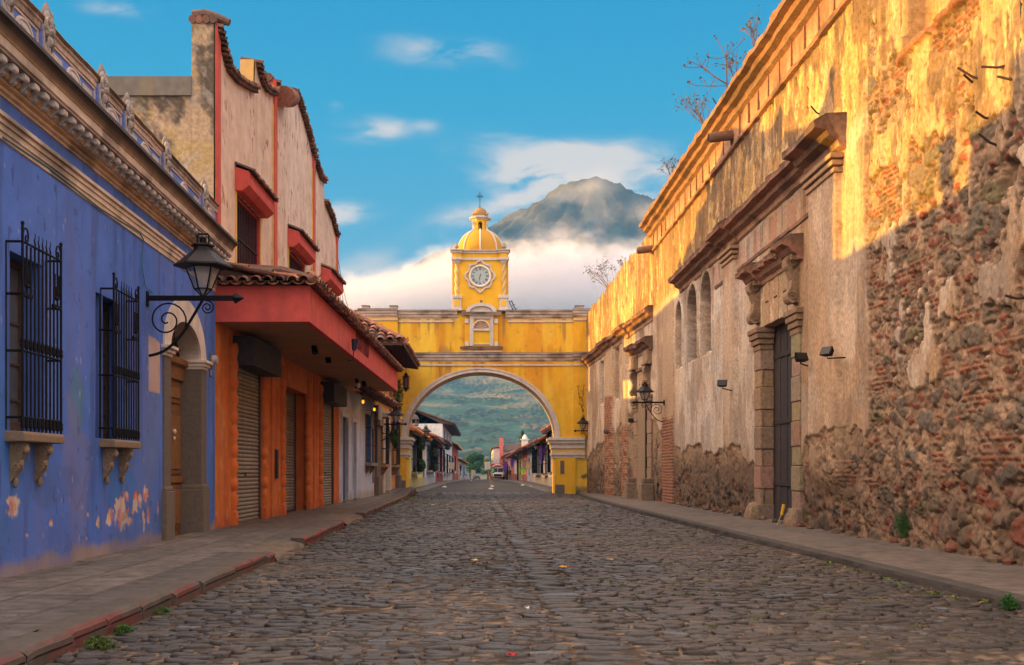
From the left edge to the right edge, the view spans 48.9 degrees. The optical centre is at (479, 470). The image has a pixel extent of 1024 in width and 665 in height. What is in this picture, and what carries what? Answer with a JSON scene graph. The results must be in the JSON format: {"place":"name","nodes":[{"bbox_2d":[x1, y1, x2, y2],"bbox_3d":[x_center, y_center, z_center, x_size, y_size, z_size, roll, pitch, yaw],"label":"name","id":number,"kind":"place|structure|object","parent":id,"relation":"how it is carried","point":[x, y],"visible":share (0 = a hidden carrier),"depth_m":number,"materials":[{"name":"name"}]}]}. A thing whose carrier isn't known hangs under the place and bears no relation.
{"place":"outdoors","nodes":[
{"label":"outdoors","id":0,"kind":"place"},
{"bbox_2d":[0,486,415,642],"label":"pavement","id":1,"kind":"structure","parent":0,"point":[29,601],"depth_m":13.00,"materials":[{"name":"concrete"}]},
{"bbox_2d":[0,0,237,578],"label":"blue house","id":2,"kind":"structure","parent":1,"relation":"on","point":[107,434],"depth_m":14.19,"materials":[{"name":"paint"}]},
{"bbox_2d":[4,221,64,487],"bbox_3d":[-4.950,-1.197,12.216,0.503,2.775,1.172,0,0,0],"label":"window","id":3,"kind":"structure","parent":2,"relation":"in","point":[27,349],"depth_m":12.37,"materials":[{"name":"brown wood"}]},
{"bbox_2d":[2,136,152,292],"bbox_3d":[-4.912,-3.064,14.277,0.011,0.782,5.511,0,0,-1],"label":"cable","id":4,"kind":"object","parent":2,"relation":"attached to","point":[84,196],"visible":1,"depth_m":13.92,"materials":[{"name":"black plastic"}]},
{"bbox_2d":[95,272,140,484],"bbox_3d":[-4.989,-1.197,15.244,0.503,2.775,1.172,0,0,0],"label":"window","id":5,"kind":"structure","parent":2,"relation":"in","point":[107,311],"depth_m":15.23,"materials":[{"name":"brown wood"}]},
{"bbox_2d":[171,332,188,535],"bbox_3d":[-5.295,-0.670,19.146,0.199,3.680,2.100,0,0,-1],"label":"door","id":6,"kind":"structure","parent":2,"relation":"in","point":[178,365],"depth_m":19.75,"materials":[{"name":"brown wood"}]},
{"bbox_2d":[146,233,243,356],"bbox_3d":[-4.255,-2.618,16.815,1.460,1.856,0.753,0,0,-11],"label":"wall lamp","id":7,"kind":"object","parent":2,"relation":"attached to","point":[203,264],"visible":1,"depth_m":16.80,"materials":[{"name":"black metal"}]},
{"bbox_2d":[209,353,217,366],"bbox_3d":[-4.958,-2.051,20.989,0.142,0.260,0.173,0,0,0],"label":"electric meter","id":8,"kind":"object","parent":2,"relation":"attached to","point":[213,358],"visible":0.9,"depth_m":20.92,"materials":[{"name":"plastic"}]},
{"bbox_2d":[107,9,403,528],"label":"pink house","id":9,"kind":"structure","parent":1,"relation":"on","point":[242,142],"depth_m":24.80,"materials":[{"name":"paint"}]},
{"bbox_2d":[235,161,278,264],"bbox_3d":[-4.932,-4.996,24.362,0.751,2.692,2.722,0,0,0],"label":"upper window","id":10,"kind":"structure","parent":9,"relation":"in","point":[250,185],"depth_m":24.29,"materials":[{"name":"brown wood"}]},
{"bbox_2d":[275,449,278,478],"bbox_3d":[-4.909,-0.150,27.250,0.071,0.700,0.201,0,0,0],"label":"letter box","id":11,"kind":"object","parent":9,"relation":"attached to","point":[276,464],"visible":1,"depth_m":27.15,"materials":[{"name":"brown metal"}]},
{"bbox_2d":[288,223,319,272],"bbox_3d":[-4.837,-4.996,30.187,0.757,2.692,2.768,0,0,0],"label":"upper window","id":12,"kind":"structure","parent":9,"relation":"in","point":[299,242],"depth_m":29.73,"materials":[{"name":"paint"}]},
{"bbox_2d":[311,345,318,354],"bbox_3d":[-3.761,-2.771,25.665,0.143,0.276,0.223,0,0,-32],"label":"spotlight","id":13,"kind":"object","parent":9,"relation":"attached to","point":[314,349],"visible":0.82,"depth_m":25.61,"materials":[{"name":"black metal"}]},
{"bbox_2d":[321,263,345,295],"bbox_3d":[-4.619,-6.031,35.712,0.459,0.622,2.903,0,0,1],"label":"upper window","id":14,"kind":"structure","parent":9,"relation":"in","point":[330,276],"depth_m":34.87,"materials":[{"name":"paint"}]},
{"bbox_2d":[348,339,358,360],"bbox_3d":[-3.011,-2.866,26.927,0.172,0.544,0.259,0,0,38],"label":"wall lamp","id":15,"kind":"object","parent":9,"relation":"attached to","point":[354,342],"visible":1,"depth_m":26.89,"materials":[{"name":"black metal"}]},
{"bbox_2d":[339,386,398,502],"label":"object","id":16,"kind":"structure","parent":1,"relation":"on","point":[358,463],"depth_m":42.86,"materials":[{"name":"paint"}]},
{"bbox_2d":[341,412,352,501],"bbox_3d":[-4.802,-0.420,39.650,0.461,3.180,1.780,0,0,0],"label":"door","id":17,"kind":"structure","parent":16,"relation":"in","point":[344,421],"depth_m":40.12,"materials":[{"name":"grey wood"}]},
{"bbox_2d":[352,418,359,499],"bbox_3d":[-4.763,-0.385,42.200,0.461,3.110,1.280,0,0,0],"label":"door","id":18,"kind":"structure","parent":16,"relation":"in","point":[354,425],"depth_m":42.70,"materials":[{"name":"grey wood"}]},
{"bbox_2d":[365,410,377,473],"bbox_3d":[-4.583,-1.153,46.647,0.552,2.594,2.405,0,0,0],"label":"window","id":19,"kind":"structure","parent":16,"relation":"in","point":[370,466],"depth_m":47.30,"materials":[{"name":"brown wood"}]},
{"bbox_2d":[350,309,420,495],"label":"ochre house","id":20,"kind":"structure","parent":1,"relation":"on","point":[387,476],"depth_m":50.98,"materials":[{"name":"paint"}]},
{"bbox_2d":[381,411,390,475],"bbox_3d":[-4.409,-1.203,51.474,0.690,2.894,1.532,0,0,2],"label":"window","id":21,"kind":"structure","parent":20,"relation":"in","point":[384,467],"depth_m":51.58,"materials":[{"name":"brown wood"}]},
{"bbox_2d":[383,419,390,492],"bbox_3d":[-4.591,-0.700,53.686,0.653,3.700,2.946,0,0,0],"label":"door","id":22,"kind":"structure","parent":20,"relation":"in","point":[387,475],"depth_m":54.80,"materials":[{"name":"brown wood"}]},
{"bbox_2d":[381,407,406,440],"bbox_3d":[-3.901,-2.126,50.946,1.256,1.596,0.648,0,0,-10],"label":"wall lamp","id":23,"kind":"object","parent":20,"relation":"attached to","point":[395,414],"visible":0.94,"depth_m":50.91,"materials":[{"name":"black metal"}]},
{"bbox_2d":[390,427,398,449],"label":"hanging plant","id":24,"kind":"object","parent":20,"relation":"attached to","point":[394,437],"visible":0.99,"depth_m":54.40,"materials":[{"name":"green plant"}]},
{"bbox_2d":[391,417,402,474],"bbox_3d":[-4.251,-1.203,56.339,0.690,2.894,1.881,0,0,2],"label":"window","id":25,"kind":"structure","parent":20,"relation":"in","point":[394,467],"depth_m":56.78,"materials":[{"name":"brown wood"}]},
{"bbox_2d":[392,379,403,409],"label":"hanging plant","id":26,"kind":"object","parent":20,"relation":"attached to","point":[396,395],"visible":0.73,"depth_m":55.42,"materials":[{"name":"green plant"}]},
{"bbox_2d":[401,359,410,391],"bbox_3d":[-3.469,-4.473,53.000,0.456,1.558,0.398,0,0,0],"label":"hanging lantern","id":27,"kind":"object","parent":20,"relation":"hanging from","point":[405,380],"visible":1,"depth_m":52.91,"materials":[{"name":"black metal"}]},
{"bbox_2d":[24,476,489,660],"bbox_3d":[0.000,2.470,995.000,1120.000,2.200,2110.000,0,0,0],"label":"ground","id":28,"kind":"structure","parent":0,"point":[483,477],"depth_m":269.04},
{"bbox_2d":[0,488,415,664],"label":"kerb","id":29,"kind":"structure","parent":28,"relation":"on","point":[47,643],"depth_m":9.35,"materials":[{"name":"stone"}]},
{"bbox_2d":[409,426,432,487],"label":"yellow house","id":30,"kind":"structure","parent":28,"relation":"on","point":[416,478],"depth_m":70.31,"materials":[{"name":"paint"}]},
{"bbox_2d":[411,436,422,473],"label":"window","id":31,"kind":"structure","parent":30,"relation":"in","point":[417,455],"depth_m":70.31,"materials":[{"name":"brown wood"}]},
{"bbox_2d":[416,437,425,449],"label":"window plants","id":32,"kind":"object","parent":30,"relation":"attached to","point":[422,443],"depth_m":70.29,"materials":[{"name":"green plant"}]},
{"bbox_2d":[416,459,425,471],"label":"window plants","id":33,"kind":"object","parent":30,"relation":"attached to","point":[422,465],"depth_m":70.33,"materials":[{"name":"green plant"}]},
{"bbox_2d":[422,458,424,485],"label":"door","id":34,"kind":"structure","parent":30,"relation":"in","point":[423,473],"depth_m":82.52,"materials":[{"name":"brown wood"}]},
{"bbox_2d":[415,426,433,449],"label":"wall lamp","id":35,"kind":"object","parent":30,"relation":"attached to","point":[426,430],"visible":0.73,"depth_m":71.40,"materials":[{"name":"black metal"}]},
{"bbox_2d":[413,409,460,480],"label":"tall white house","id":36,"kind":"structure","parent":28,"relation":"on","point":[442,427],"depth_m":126.40,"materials":[{"name":"paint"}]},
{"bbox_2d":[444,454,447,474],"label":"window","id":37,"kind":"structure","parent":36,"relation":"in","point":[446,455],"depth_m":132.87,"materials":[{"name":"white wood"}]},
{"bbox_2d":[452,441,462,479],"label":"scarlet house","id":38,"kind":"structure","parent":28,"relation":"on","point":[456,447],"depth_m":185.16,"materials":[{"name":"paint"}]},
{"bbox_2d":[458,458,465,478],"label":"white house","id":39,"kind":"structure","parent":28,"relation":"on","point":[460,461],"depth_m":223.01,"materials":[{"name":"paint"}]},
{"bbox_2d":[462,462,468,478],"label":"lilac house","id":40,"kind":"structure","parent":28,"relation":"on","point":[464,468],"depth_m":284.55,"materials":[{"name":"paint"}]},
{"bbox_2d":[463,452,484,473],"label":"street tree","id":41,"kind":"object","parent":28,"relation":"on","point":[474,460],"visible":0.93,"depth_m":343.39,"materials":[{"name":"green plant"}]},
{"bbox_2d":[481,458,490,479],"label":"street tree","id":42,"kind":"object","parent":28,"relation":"on","point":[483,467],"visible":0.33,"depth_m":289.69,"materials":[{"name":"green plant"}]},
{"bbox_2d":[501,449,515,479],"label":"orange house","id":43,"kind":"structure","parent":28,"relation":"on","point":[508,467],"depth_m":187.40,"materials":[{"name":"paint"}]},
{"bbox_2d":[505,454,517,479],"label":"brick red house","id":44,"kind":"structure","parent":28,"relation":"on","point":[514,472],"depth_m":159.94,"materials":[{"name":"paint"}]},
{"bbox_2d":[514,460,516,473],"bbox_3d":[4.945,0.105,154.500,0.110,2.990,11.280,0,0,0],"label":"door","id":45,"kind":"structure","parent":44,"relation":"in","point":[515,461],"depth_m":155.45,"materials":[{"name":"white wood"}]},
{"bbox_2d":[490,434,534,479],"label":"white house","id":46,"kind":"structure","parent":28,"relation":"on","point":[497,452],"depth_m":215.50,"materials":[{"name":"paint"}]},
{"bbox_2d":[580,0,1023,565],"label":"building","id":47,"kind":"structure","parent":28,"relation":"on","point":[868,222],"depth_m":20.05,"materials":[{"name":"stone"}]},
{"bbox_2d":[574,415,587,438],"bbox_3d":[5.460,-2.082,58.420,1.198,1.522,0.618,0,0,-11],"label":"wall lamp","id":48,"kind":"object","parent":47,"relation":"attached to","point":[582,422],"visible":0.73,"depth_m":58.31,"materials":[{"name":"black metal"}]},
{"bbox_2d":[577,384,586,411],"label":"creeper","id":49,"kind":"object","parent":47,"relation":"attached to","point":[582,397],"visible":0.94,"depth_m":58.74,"materials":[{"name":"brown plant"}]},
{"bbox_2d":[582,256,618,285],"bbox_3d":[5.689,-9.315,52.915,1.753,1.740,1.736,0,0,0],"label":"dry shrub","id":50,"kind":"object","parent":47,"relation":"on","point":[604,266],"visible":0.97,"depth_m":52.96,"materials":[{"name":"brown plant"}]},
{"bbox_2d":[637,396,644,489],"bbox_3d":[6.424,-0.900,44.495,0.028,4.100,1.803,0,0,-3],"label":"blocked doorway","id":51,"kind":"structure","parent":47,"relation":"in","point":[641,411],"depth_m":44.79,"materials":[{"name":"paint"}]},
{"bbox_2d":[636,245,652,253],"bbox_3d":[6.352,-8.361,42.600,0.837,0.376,0.268,0,0,0],"label":"water spout","id":52,"kind":"object","parent":47,"relation":"attached to","point":[644,249],"visible":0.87,"depth_m":42.49,"materials":[{"name":"ceramic"}]},
{"bbox_2d":[631,380,664,421],"bbox_3d":[5.948,-2.438,39.920,1.168,1.484,0.603,0,0,-11],"label":"wall lamp","id":53,"kind":"object","parent":47,"relation":"attached to","point":[644,390],"visible":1,"depth_m":39.84,"materials":[{"name":"black metal"}]},
{"bbox_2d":[657,154,678,174],"bbox_3d":[6.104,-9.800,36.466,0.745,0.710,0.734,0,0,33],"label":"dry shrub","id":54,"kind":"object","parent":47,"relation":"on","point":[672,167],"visible":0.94,"depth_m":36.45,"materials":[{"name":"brown plant"}]},
{"bbox_2d":[671,84,713,124],"bbox_3d":[5.934,-10.018,31.038,1.215,1.148,1.551,0,0,15],"label":"dry shrub","id":55,"kind":"object","parent":47,"relation":"on","point":[698,114],"visible":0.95,"depth_m":30.98,"materials":[{"name":"brown plant"}]},
{"bbox_2d":[683,35,744,88],"bbox_3d":[5.967,-10.276,28.595,1.669,1.600,0.200,0,0,0],"label":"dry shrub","id":56,"kind":"object","parent":47,"relation":"on","point":[726,82],"visible":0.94,"depth_m":28.59,"materials":[{"name":"brown plant"}]},
{"bbox_2d":[707,130,733,142],"bbox_3d":[6.302,-8.610,29.000,0.854,0.367,0.258,0,0,0],"label":"water spout","id":57,"kind":"object","parent":47,"relation":"attached to","point":[726,135],"visible":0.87,"depth_m":28.90,"materials":[{"name":"ceramic"}]},
{"bbox_2d":[717,380,731,390],"bbox_3d":[6.306,-2.155,28.796,0.454,0.317,0.170,0,0,20],"label":"floodlight","id":58,"kind":"object","parent":47,"relation":"attached to","point":[722,383],"visible":1,"depth_m":28.79,"materials":[{"name":"black metal"}]},
{"bbox_2d":[722,51,746,77],"bbox_3d":[6.118,-9.829,27.278,0.632,0.728,0.778,0,0,38],"label":"dry shrub","id":59,"kind":"object","parent":47,"relation":"on","point":[729,64],"visible":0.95,"depth_m":27.30,"materials":[{"name":"brown plant"}]},
{"bbox_2d":[740,4,761,46],"bbox_3d":[6.161,-9.915,25.376,0.493,0.897,0.811,0,0,0],"label":"dry shrub","id":60,"kind":"object","parent":47,"relation":"on","point":[751,29],"visible":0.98,"depth_m":25.38,"materials":[{"name":"brown plant"}]},
{"bbox_2d":[773,322,792,519],"bbox_3d":[6.839,-1.130,24.799,0.108,4.560,2.592,0,0,0],"label":"plank door","id":61,"kind":"structure","parent":47,"relation":"attached to","point":[782,359],"depth_m":25.38,"materials":[{"name":"brown wood"}]},
{"bbox_2d":[794,352,808,365],"bbox_3d":[6.333,-2.148,21.833,0.260,0.232,0.790,0,0,40],"label":"floodlight","id":62,"kind":"object","parent":47,"relation":"attached to","point":[800,357],"visible":0.95,"depth_m":21.61,"materials":[{"name":"black metal"}]},
{"bbox_2d":[819,346,845,358],"bbox_3d":[6.247,-2.088,19.991,0.442,0.220,0.230,0,0,35],"label":"floodlight","id":63,"kind":"object","parent":47,"relation":"attached to","point":[827,351],"visible":1,"depth_m":19.99,"materials":[{"name":"black metal"}]},
{"bbox_2d":[957,67,977,79],"bbox_3d":[6.446,-5.110,14.740,0.383,0.370,0.042,0,0,15],"label":"iron rod","id":64,"kind":"object","parent":47,"relation":"attached to","point":[966,73],"visible":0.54,"depth_m":14.74,"materials":[{"name":"metal"}]},
{"bbox_2d":[975,110,987,118],"bbox_3d":[6.467,-4.544,14.425,0.335,0.094,0.031,0,0,-24],"label":"iron rod","id":65,"kind":"object","parent":47,"relation":"attached to","point":[980,114],"visible":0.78,"depth_m":14.39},
{"bbox_2d":[978,132,996,145],"bbox_3d":[6.467,-4.190,14.295,0.318,0.183,0.031,0,0,-9],"label":"iron rod","id":66,"kind":"object","parent":47,"relation":"attached to","point":[986,139],"visible":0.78,"depth_m":14.28,"materials":[{"name":"metal"}]},
{"bbox_2d":[981,65,1004,68],"bbox_3d":[6.447,-4.976,14.017,0.390,0.170,0.039,0,0,22],"label":"iron rod","id":67,"kind":"object","parent":47,"relation":"attached to","point":[994,67],"visible":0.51,"depth_m":14.02,"materials":[{"name":"metal"}]},
{"bbox_2d":[997,75,1012,80],"bbox_3d":[6.489,-4.805,13.775,0.305,0.106,0.031,0,0,33],"label":"iron rod","id":68,"kind":"object","parent":47,"relation":"attached to","point":[1004,78],"visible":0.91,"depth_m":13.80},
{"bbox_2d":[1004,294,1023,299],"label":"iron rod","id":69,"kind":"object","parent":47,"relation":"attached to","point":[1013,297],"visible":1,"depth_m":13.55,"materials":[{"name":"metal"}]},
{"bbox_2d":[30,0,781,299],"label":"sky","id":70,"kind":"structure","parent":0,"point":[416,109],"materials":[{"name":"blue"}]},
{"bbox_2d":[410,414,443,484],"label":"white house","id":71,"kind":"structure","parent":0,"point":[430,459],"depth_m":90.77,"materials":[{"name":"paint"}]},
{"bbox_2d":[426,442,437,471],"bbox_3d":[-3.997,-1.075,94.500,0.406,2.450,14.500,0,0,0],"label":"window","id":72,"kind":"structure","parent":71,"relation":"in","point":[430,459],"depth_m":90.63,"materials":[{"name":"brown wood"}]},
{"bbox_2d":[433,447,437,456],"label":"window plants","id":73,"kind":"object","parent":71,"relation":"attached to","point":[435,452],"depth_m":92.49,"materials":[{"name":"green plant"}]},
{"bbox_2d":[433,463,438,471],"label":"window plants","id":74,"kind":"object","parent":71,"relation":"attached to","point":[435,467],"depth_m":92.37,"materials":[{"name":"green plant"}]},
{"bbox_2d":[438,442,447,454],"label":"wall lamp","id":75,"kind":"object","parent":71,"relation":"attached to","point":[442,445],"visible":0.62,"depth_m":103.47,"materials":[{"name":"black metal"}]},
{"bbox_2d":[416,479,467,492],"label":"pavement","id":76,"kind":"structure","parent":0,"point":[419,489],"depth_m":85.44,"materials":[{"name":"concrete"}]},
{"bbox_2d":[435,436,452,481],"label":"red house","id":77,"kind":"structure","parent":0,"point":[441,467],"depth_m":114.78,"materials":[{"name":"paint"}]},
{"bbox_2d":[437,447,441,472],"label":"window","id":78,"kind":"structure","parent":77,"relation":"in","point":[440,455],"depth_m":112.00,"materials":[{"name":"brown wood"}]},
{"bbox_2d":[442,450,444,472],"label":"window","id":79,"kind":"structure","parent":77,"relation":"in","point":[443,471],"depth_m":118.28,"materials":[{"name":"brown wood"}]},
{"bbox_2d":[418,376,549,475],"bbox_3d":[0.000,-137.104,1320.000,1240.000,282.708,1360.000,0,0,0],"label":"hills","id":80,"kind":"structure","parent":0,"point":[485,414],"depth_m":1000.95,"materials":[{"name":"plant"}]},
{"bbox_2d":[343,176,654,310],"bbox_3d":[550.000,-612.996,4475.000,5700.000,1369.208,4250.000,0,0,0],"label":"volcano","id":81,"kind":"structure","parent":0,"point":[558,238],"depth_m":4210.86},
{"bbox_2d":[510,452,522,480],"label":"mustard house","id":82,"kind":"structure","parent":0,"point":[519,466],"depth_m":136.00,"materials":[{"name":"paint"}]},
{"bbox_2d":[517,458,520,479],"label":"window","id":83,"kind":"structure","parent":82,"relation":"in","point":[518,462],"depth_m":137.09,"materials":[{"name":"wood"}]},
{"bbox_2d":[513,450,526,480],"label":"coral house","id":84,"kind":"structure","parent":0,"point":[524,477],"depth_m":123.07,"materials":[{"name":"paint"}]},
{"bbox_2d":[516,443,533,481],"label":"grey blue house","id":85,"kind":"structure","parent":0,"point":[523,448],"depth_m":109.81,"materials":[{"name":"paint"}]},
{"bbox_2d":[500,479,551,491],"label":"pavement","id":86,"kind":"structure","parent":0,"point":[544,488],"depth_m":82.72,"materials":[{"name":"concrete"}]},
{"bbox_2d":[526,462,531,485],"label":"placard","id":87,"kind":"object","parent":86,"relation":"on","point":[528,465],"visible":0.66,"depth_m":83.98,"materials":[{"name":"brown wood"}]},
{"bbox_2d":[44,479,1023,664],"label":"road","id":88,"kind":"structure","parent":0,"point":[407,582],"depth_m":10.36,"materials":[{"name":"stone"}]},
{"bbox_2d":[83,635,115,650],"bbox_3d":[-2.649,1.209,7.845,0.235,0.127,0.231,0,0,0],"label":"weed","id":89,"kind":"object","parent":88,"relation":"on","point":[93,642],"visible":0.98,"depth_m":7.83,"materials":[{"name":"green plant"}]},
{"bbox_2d":[112,623,138,634],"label":"weed","id":90,"kind":"object","parent":88,"relation":"on","point":[122,628],"visible":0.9,"depth_m":8.53,"materials":[{"name":"green plant"}]},
{"bbox_2d":[155,606,173,614],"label":"weed","id":91,"kind":"object","parent":88,"relation":"on","point":[164,609],"visible":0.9,"depth_m":9.72,"materials":[{"name":"green plant"}]},
{"bbox_2d":[443,462,454,486],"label":"placard","id":92,"kind":"object","parent":88,"relation":"on","point":[451,465],"visible":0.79,"depth_m":81.98,"materials":[{"name":"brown wood"}]},
{"bbox_2d":[357,192,590,493],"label":"yellow arch","id":93,"kind":"structure","parent":88,"relation":"on","point":[480,328],"depth_m":59.00,"materials":[{"name":"paint"}]},
{"bbox_2d":[484,462,492,488],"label":"placard","id":94,"kind":"object","parent":88,"relation":"on","point":[487,465],"visible":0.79,"depth_m":73.98,"materials":[{"name":"white wood"}]},
{"bbox_2d":[490,467,494,485],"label":"placard","id":95,"kind":"object","parent":88,"relation":"on","point":[492,470],"visible":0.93,"depth_m":85.98,"materials":[{"name":"green wood"}]},
{"bbox_2d":[490,464,504,479],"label":"bus","id":96,"kind":"object","parent":88,"relation":"on","point":[499,472],"visible":0.77,"depth_m":206.20,"materials":[{"name":"grey"}]},
{"bbox_2d":[520,467,525,484],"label":"placard","id":97,"kind":"object","parent":88,"relation":"on","point":[523,471],"visible":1,"depth_m":91.98,"materials":[{"name":"yellow wood"}]},
{"bbox_2d":[396,495,994,603],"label":"grass","id":98,"kind":"structure","parent":88,"relation":"on","point":[936,593],"depth_m":12.14,"materials":[{"name":"green plant"}]},
{"bbox_2d":[576,493,1023,609],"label":"kerb","id":99,"kind":"structure","parent":88,"relation":"on","point":[969,590],"depth_m":14.29,"materials":[{"name":"stone"}]},
{"bbox_2d":[592,558,1023,664],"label":"moss","id":100,"kind":"object","parent":88,"relation":"on","point":[760,607],"visible":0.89,"depth_m":11.36,"materials":[{"name":"green plant"}]},
{"bbox_2d":[998,593,1019,610],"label":"weed","id":101,"kind":"object","parent":88,"relation":"on","point":[1008,603],"visible":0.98,"depth_m":10.03,"materials":[{"name":"green plant"}]},
{"bbox_2d":[524,434,549,485],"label":"sand house","id":102,"kind":"structure","parent":0,"point":[539,472],"depth_m":88.21,"materials":[{"name":"paint"}]},
{"bbox_2d":[532,448,540,474],"bbox_3d":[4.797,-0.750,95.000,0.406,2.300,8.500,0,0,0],"label":"window","id":103,"kind":"structure","parent":102,"relation":"in","point":[536,463],"depth_m":94.61,"materials":[{"name":"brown wood"}]},
{"bbox_2d":[530,443,545,460],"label":"wall lamp","id":104,"kind":"object","parent":102,"relation":"attached to","point":[536,446],"visible":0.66,"depth_m":83.92,"materials":[{"name":"black metal"}]},
{"bbox_2d":[539,445,545,463],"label":"purple banner","id":105,"kind":"object","parent":102,"relation":"attached to","point":[540,451],"visible":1,"depth_m":83.00,"materials":[{"name":"fabric"}]},
{"bbox_2d":[541,444,547,475],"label":"window","id":106,"kind":"structure","parent":102,"relation":"in","point":[545,458],"depth_m":83.27,"materials":[{"name":"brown wood"}]},
{"bbox_2d":[540,424,552,485],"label":"cream house","id":107,"kind":"structure","parent":0,"point":[547,430],"depth_m":75.69,"materials":[{"name":"paint"}]},
{"bbox_2d":[547,431,552,474],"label":"window","id":108,"kind":"structure","parent":107,"relation":"in","point":[549,472],"depth_m":75.69,"materials":[{"name":"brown wood"}]},
{"bbox_2d":[583,493,1023,594],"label":"pavement","id":109,"kind":"structure","parent":0,"point":[977,570],"depth_m":16.51,"materials":[{"name":"concrete"}]},
{"bbox_2d":[776,504,785,524],"bbox_3d":[6.181,0.908,23.117,0.190,0.431,0.065,0,0,0],"label":"hand brush","id":110,"kind":"object","parent":109,"relation":"on","point":[782,509],"visible":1,"depth_m":23.10,"materials":[{"name":"yellow wood"}]},
{"bbox_2d":[894,509,910,537],"bbox_3d":[6.531,0.822,17.359,0.309,0.458,0.264,0,0,0],"label":"weed","id":111,"kind":"object","parent":109,"relation":"on","point":[902,525],"visible":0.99,"depth_m":17.33,"materials":[{"name":"green plant"}]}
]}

